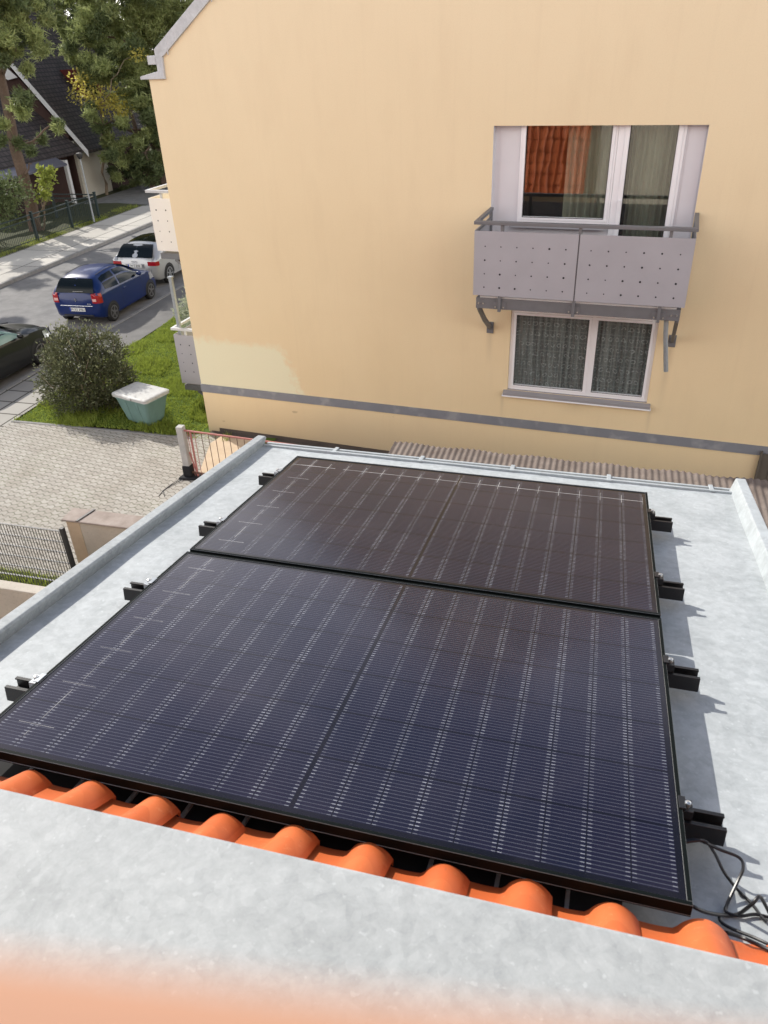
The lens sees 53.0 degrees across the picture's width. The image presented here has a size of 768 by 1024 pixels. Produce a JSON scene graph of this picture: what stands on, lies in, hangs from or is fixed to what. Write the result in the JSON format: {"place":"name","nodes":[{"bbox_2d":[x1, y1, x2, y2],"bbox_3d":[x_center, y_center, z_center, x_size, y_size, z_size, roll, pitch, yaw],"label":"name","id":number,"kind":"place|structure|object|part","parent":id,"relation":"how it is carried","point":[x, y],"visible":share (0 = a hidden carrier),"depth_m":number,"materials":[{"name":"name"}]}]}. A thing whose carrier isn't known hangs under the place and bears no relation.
{"place":"outdoors","nodes":[
{"label":"outdoors","id":0,"kind":"place"},
{"bbox_2d":[0,569,57,585],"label":"planting bed","id":1,"kind":"object","parent":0,"point":[26,578],"depth_m":12.12,"materials":[{"name":"green plant"}]},
{"bbox_2d":[0,560,59,586],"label":"weeds","id":2,"kind":"object","parent":1,"relation":"on","point":[25,577],"visible":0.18,"depth_m":12.03,"materials":[{"name":"green plant"}]},
{"bbox_2d":[0,522,75,586],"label":"fence","id":3,"kind":"object","parent":1,"relation":"on","point":[66,543],"visible":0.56,"depth_m":11.45,"materials":[{"name":"metal"}]},
{"bbox_2d":[0,368,80,428],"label":"pavement","id":4,"kind":"structure","parent":0,"point":[18,399],"depth_m":18.50,"materials":[{"name":"grey concrete"}]},
{"bbox_2d":[0,204,138,256],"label":"verge grass","id":5,"kind":"structure","parent":0,"point":[81,224],"depth_m":35.05,"materials":[{"name":"green plant"}]},
{"bbox_2d":[0,202,144,257],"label":"front garden","id":6,"kind":"object","parent":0,"point":[104,208],"visible":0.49,"depth_m":37.23,"materials":[{"name":"soil"}]},
{"bbox_2d":[0,169,35,233],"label":"shrub","id":7,"kind":"object","parent":6,"relation":"on","point":[6,204],"visible":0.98,"depth_m":32.48,"materials":[{"name":"green plant"}]},
{"bbox_2d":[0,0,66,231],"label":"pine tree","id":8,"kind":"object","parent":6,"relation":"on","point":[15,23],"visible":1,"depth_m":30.36,"materials":[{"name":"green plant"}]},
{"bbox_2d":[33,163,58,230],"bbox_3d":[-15.146,-14.043,34.450,1.540,2.937,1.013,6,33,14],"label":"shrub","id":9,"kind":"object","parent":6,"relation":"on","point":[44,180],"visible":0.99,"depth_m":34.04,"materials":[{"name":"green plant"}]},
{"bbox_2d":[0,192,100,251],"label":"metal fence","id":10,"kind":"object","parent":6,"relation":"on","point":[34,228],"visible":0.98,"depth_m":34.19,"materials":[{"name":"metal"}]},
{"bbox_2d":[7,191,95,217],"bbox_3d":[-17.418,-15.191,38.133,7.200,1.300,0.100,6,33,14],"label":"metal fence","id":11,"kind":"object","parent":6,"relation":"on","point":[53,201],"visible":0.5,"depth_m":37.65,"materials":[{"name":"metal"}]},
{"bbox_2d":[76,152,94,221],"bbox_3d":[-13.877,-15.125,35.939,0.280,3.030,0.280,6,33,14],"label":"street lamp","id":12,"kind":"object","parent":6,"relation":"on","point":[79,155],"visible":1,"depth_m":35.78,"materials":[{"name":"grey metal"}]},
{"bbox_2d":[0,206,151,282],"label":"pavement","id":13,"kind":"structure","parent":0,"point":[18,263],"depth_m":32.95,"materials":[{"name":"grey concrete"}]},
{"bbox_2d":[21,64,160,430],"bbox_3d":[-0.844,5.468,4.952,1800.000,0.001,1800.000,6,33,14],"label":"ground","id":14,"kind":"structure","parent":0,"point":[116,190],"depth_m":43.37,"materials":[{"name":"soil"}]},
{"bbox_2d":[0,580,44,618],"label":"garden wall","id":15,"kind":"structure","parent":14,"relation":"on","point":[14,595],"depth_m":10.46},
{"bbox_2d":[0,221,152,287],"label":"kerb","id":16,"kind":"structure","parent":14,"relation":"on","point":[54,263],"depth_m":30.96,"materials":[{"name":"concrete"}]},
{"bbox_2d":[0,3,153,218],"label":"dark roofed house","id":17,"kind":"structure","parent":14,"relation":"on","point":[49,85],"depth_m":42.09,"materials":[{"name":"tile"}]},
{"bbox_2d":[0,284,183,392],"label":"kerb","id":18,"kind":"structure","parent":14,"relation":"on","point":[115,324],"depth_m":23.17,"materials":[{"name":"concrete"}]},
{"bbox_2d":[11,420,192,438],"bbox_3d":[-6.233,-1.768,16.883,4.500,0.130,0.080,6,33,14],"label":"lawn edging","id":19,"kind":"object","parent":14,"relation":"on","point":[70,426],"visible":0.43,"depth_m":16.86,"materials":[{"name":"concrete"}]},
{"bbox_2d":[66,46,147,194],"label":"autumn tree","id":20,"kind":"object","parent":14,"relation":"on","point":[99,102],"visible":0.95,"depth_m":40.65,"materials":[{"name":"green plant"}]},
{"bbox_2d":[37,0,192,184],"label":"pine tree","id":21,"kind":"object","parent":14,"relation":"on","point":[149,23],"visible":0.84,"depth_m":40.32,"materials":[{"name":"green plant"}]},
{"bbox_2d":[55,0,193,86],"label":"pine tree","id":22,"kind":"object","parent":14,"relation":"on","point":[98,49],"visible":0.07,"depth_m":48.80,"materials":[{"name":"green plant"}]},
{"bbox_2d":[118,81,164,190],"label":"hedge tree","id":23,"kind":"object","parent":14,"relation":"on","point":[145,173],"visible":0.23,"depth_m":43.45,"materials":[{"name":"green plant"}]},
{"bbox_2d":[108,13,179,85],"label":"woodland tree","id":24,"kind":"object","parent":14,"relation":"on","point":[124,83],"depth_m":77.99,"materials":[{"name":"green plant"}]},
{"bbox_2d":[0,435,767,1023],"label":"house","id":25,"kind":"structure","parent":14,"relation":"on","point":[118,905],"depth_m":1.39,"materials":[{"name":"concrete"}]},
{"bbox_2d":[4,673,726,846],"bbox_3d":[-0.147,0.618,1.999,1.927,0.116,0.060,7,24,14],"label":"mounting rail","id":26,"kind":"object","parent":25,"relation":"attached to","point":[703,824],"visible":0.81,"depth_m":1.77,"materials":[{"name":"black metal"}]},
{"bbox_2d":[0,551,692,916],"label":"solar panel","id":27,"kind":"object","parent":26,"relation":"on","point":[512,737],"visible":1,"depth_m":2.04,"materials":[{"name":"black glass"}]},
{"bbox_2d":[123,577,699,691],"bbox_3d":[0.011,0.390,2.531,1.927,0.117,0.060,7,24,14],"label":"mounting rail","id":28,"kind":"object","parent":25,"relation":"attached to","point":[683,678],"visible":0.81,"depth_m":2.30,"materials":[{"name":"black metal"}]},
{"bbox_2d":[198,517,684,600],"bbox_3d":[0.159,0.177,3.028,1.927,0.116,0.060,7,24,14],"label":"mounting rail","id":29,"kind":"object","parent":25,"relation":"attached to","point":[670,590],"visible":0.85,"depth_m":2.80,"materials":[{"name":"black metal"}]},
{"bbox_2d":[190,456,660,617],"bbox_3d":[0.234,0.040,3.257,1.722,0.032,1.136,7,24,14],"label":"solar panel","id":30,"kind":"object","parent":29,"relation":"on","point":[577,545],"visible":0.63,"depth_m":3.12,"materials":[{"name":"black glass"}]},
{"bbox_2d":[258,468,672,532],"bbox_3d":[0.321,-0.057,3.573,1.927,0.117,0.060,7,24,14],"label":"mounting rail","id":31,"kind":"object","parent":25,"relation":"attached to","point":[662,524],"visible":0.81,"depth_m":3.34,"materials":[{"name":"black metal"}]},
{"bbox_2d":[686,839,766,922],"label":"cable","id":32,"kind":"object","parent":25,"relation":"on","point":[743,895],"visible":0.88,"depth_m":1.68,"materials":[{"name":"black rubber"}]},
{"bbox_2d":[686,838,767,918],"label":"cable","id":33,"kind":"object","parent":25,"relation":"on","point":[732,892],"visible":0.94,"depth_m":1.67,"materials":[{"name":"black rubber"}]},
{"bbox_2d":[693,895,767,917],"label":"cable","id":34,"kind":"object","parent":25,"relation":"on","point":[753,902],"visible":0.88,"depth_m":1.60,"materials":[{"name":"black rubber"}]},
{"bbox_2d":[717,917,767,944],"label":"cable","id":35,"kind":"object","parent":25,"relation":"on","point":[721,922],"visible":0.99,"depth_m":1.58,"materials":[{"name":"black rubber"}]},
{"bbox_2d":[724,930,767,951],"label":"cable","id":36,"kind":"object","parent":25,"relation":"on","point":[751,941],"visible":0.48,"depth_m":1.51,"materials":[{"name":"black rubber"}]},
{"bbox_2d":[140,0,767,478],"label":"apartment house","id":37,"kind":"structure","parent":14,"relation":"on","point":[368,238],"depth_m":12.63,"materials":[{"name":"paint"}]},
{"bbox_2d":[514,315,588,389],"bbox_3d":[2.910,-2.782,13.380,1.330,1.440,0.071,9,33,17],"label":"curtain","id":38,"kind":"object","parent":37,"relation":"hanging from","point":[550,351],"visible":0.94,"depth_m":13.38,"materials":[{"name":"fabric"}]},
{"bbox_2d":[509,125,619,229],"bbox_3d":[2.751,-5.218,11.880,1.540,1.590,0.180,9,33,17],"label":"window","id":39,"kind":"structure","parent":37,"relation":"in","point":[615,129],"depth_m":12.03,"materials":[{"name":"white plastic"}]},
{"bbox_2d":[502,310,658,410],"bbox_3d":[3.336,-2.621,13.172,2.565,1.565,0.214,9,33,17],"label":"window","id":40,"kind":"structure","parent":37,"relation":"in","point":[586,391],"depth_m":13.27,"materials":[{"name":"white plastic"}]},
{"bbox_2d":[562,125,612,217],"bbox_3d":[3.191,-4.902,12.185,0.700,2.440,0.136,9,33,17],"label":"curtain","id":41,"kind":"object","parent":37,"relation":"hanging from","point":[587,161],"visible":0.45,"depth_m":11.95,"materials":[{"name":"white fabric"}]},
{"bbox_2d":[592,321,651,394],"bbox_3d":[4.002,-2.614,13.035,0.965,1.440,0.072,9,33,17],"label":"curtain","id":42,"kind":"object","parent":37,"relation":"hanging from","point":[621,356],"visible":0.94,"depth_m":13.03,"materials":[{"name":"fabric"}]},
{"bbox_2d":[607,125,687,237],"bbox_3d":[3.944,-4.688,11.732,0.947,2.420,0.165,9,33,17],"label":"balcony door","id":43,"kind":"structure","parent":37,"relation":"in","point":[624,135],"depth_m":11.53,"materials":[{"name":"white plastic"}]},
{"bbox_2d":[622,125,678,236],"bbox_3d":[4.088,-4.765,11.903,0.680,2.440,0.137,9,33,17],"label":"curtain","id":44,"kind":"object","parent":37,"relation":"hanging from","point":[652,158],"visible":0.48,"depth_m":11.71,"materials":[{"name":"white fabric"}]},
{"bbox_2d":[0,225,183,389],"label":"road","id":45,"kind":"structure","parent":0,"point":[29,300],"depth_m":26.15,"materials":[{"name":"grey asphalt"}]},
{"bbox_2d":[0,322,55,379],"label":"parked car","id":46,"kind":"object","parent":45,"relation":"on","point":[19,347],"visible":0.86,"depth_m":19.88,"materials":[{"name":"black paint"}]},
{"bbox_3d":[-9.636,-4.420,19.287,0.326,0.365,1.200,6,33,14],"label":"side window","id":47,"kind":"part","parent":46,"relation":"part of","materials":[{"name":"green glass"}]},
{"bbox_2d":[52,263,155,320],"bbox_3d":[-8.828,-7.226,24.532,1.963,1.477,3.602,5,33,12],"label":"parked car","id":48,"kind":"object","parent":45,"relation":"on","point":[109,291],"visible":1,"depth_m":23.31,"materials":[{"name":"blue paint"}]},
{"bbox_3d":[-9.209,-6.758,22.978,1.290,0.360,0.286,5,33,12],"label":"rear window","id":49,"kind":"part","parent":48,"relation":"part of","materials":[{"name":"black glass"}]},
{"bbox_3d":[-8.393,-7.031,23.371,0.266,0.405,0.760,5,33,12],"label":"side window","id":50,"kind":"part","parent":48,"relation":"part of","materials":[{"name":"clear glass"}]},
{"bbox_3d":[-8.156,-7.586,24.267,0.286,0.420,1.320,5,33,12],"label":"side window","id":51,"kind":"part","parent":48,"relation":"part of","materials":[{"name":"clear glass"}]},
{"bbox_2d":[113,233,181,282],"bbox_3d":[-8.137,-9.515,28.226,2.045,1.437,3.973,6,33,13],"label":"parked car","id":52,"kind":"object","parent":45,"relation":"on","point":[141,252],"visible":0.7,"depth_m":26.63,"materials":[{"name":"silver metal"}]},
{"bbox_3d":[-8.553,-9.020,26.593,1.380,0.360,0.434,6,33,13],"label":"rear window","id":53,"kind":"part","parent":52,"relation":"part of","materials":[{"name":"black glass"}]},
{"bbox_2d":[0,422,215,577],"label":"driveway","id":54,"kind":"structure","parent":0,"point":[51,477],"depth_m":15.03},
{"bbox_2d":[84,185,167,205],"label":"side street","id":55,"kind":"structure","parent":0,"point":[136,195],"depth_m":43.28,"materials":[{"name":"grey asphalt"}]},
{"bbox_2d":[66,286,186,367],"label":"pavement","id":56,"kind":"structure","parent":0,"point":[146,321],"depth_m":23.38,"materials":[{"name":"concrete paving slabs"}]},
{"bbox_2d":[11,305,275,443],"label":"lawn","id":57,"kind":"structure","parent":0,"point":[200,423],"depth_m":17.69,"materials":[{"name":"green plant"}]},
{"bbox_2d":[28,318,140,418],"bbox_3d":[-6.798,-3.318,17.465,2.716,2.201,2.136,6,33,14],"label":"bush","id":58,"kind":"object","parent":57,"relation":"on","point":[73,379],"visible":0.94,"depth_m":17.19,"materials":[{"name":"green plant"}]},
{"bbox_2d":[112,382,168,424],"bbox_3d":[-5.288,-2.326,16.902,1.050,0.712,0.777,16,36,27],"label":"grit bin","id":59,"kind":"object","parent":57,"relation":"on","point":[144,403],"visible":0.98,"depth_m":16.68,"materials":[{"name":"teal plastic"}]},
{"bbox_2d":[171,287,190,327],"bbox_3d":[-4.797,-5.769,21.428,2.568,1.884,2.201,6,33,14],"label":"shrub","id":60,"kind":"object","parent":57,"relation":"on","point":[184,310],"visible":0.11,"depth_m":21.47,"materials":[{"name":"green plant"}]},
{"bbox_2d":[200,434,250,472],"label":"concrete path","id":61,"kind":"structure","parent":0,"point":[220,451],"depth_m":15.77,"materials":[{"name":"beige concrete"}]},
{"bbox_2d":[209,430,387,453],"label":"yard","id":62,"kind":"structure","parent":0,"point":[276,440],"depth_m":15.98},
{"bbox_2d":[61,508,143,562],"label":"coped wall","id":63,"kind":"structure","parent":62,"relation":"on","point":[92,531],"depth_m":11.62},
{"bbox_2d":[159,425,296,496],"bbox_3d":[-0.789,-0.623,13.546,6.847,1.080,0.943,6,33,14],"label":"railing","id":64,"kind":"object","parent":62,"relation":"on","point":[190,472],"visible":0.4,"depth_m":14.48,"materials":[{"name":"metal"}]},
{"bbox_2d":[388,441,767,527],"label":"carport","id":65,"kind":"object","parent":62,"relation":"on","point":[758,489],"visible":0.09,"depth_m":9.55,"materials":[{"name":"grey metal"}]},
{"bbox_2d":[754,451,767,480],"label":"timber fence","id":66,"kind":"object","parent":62,"relation":"on","point":[761,473],"visible":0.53,"depth_m":13.00,"materials":[{"name":"wood"}]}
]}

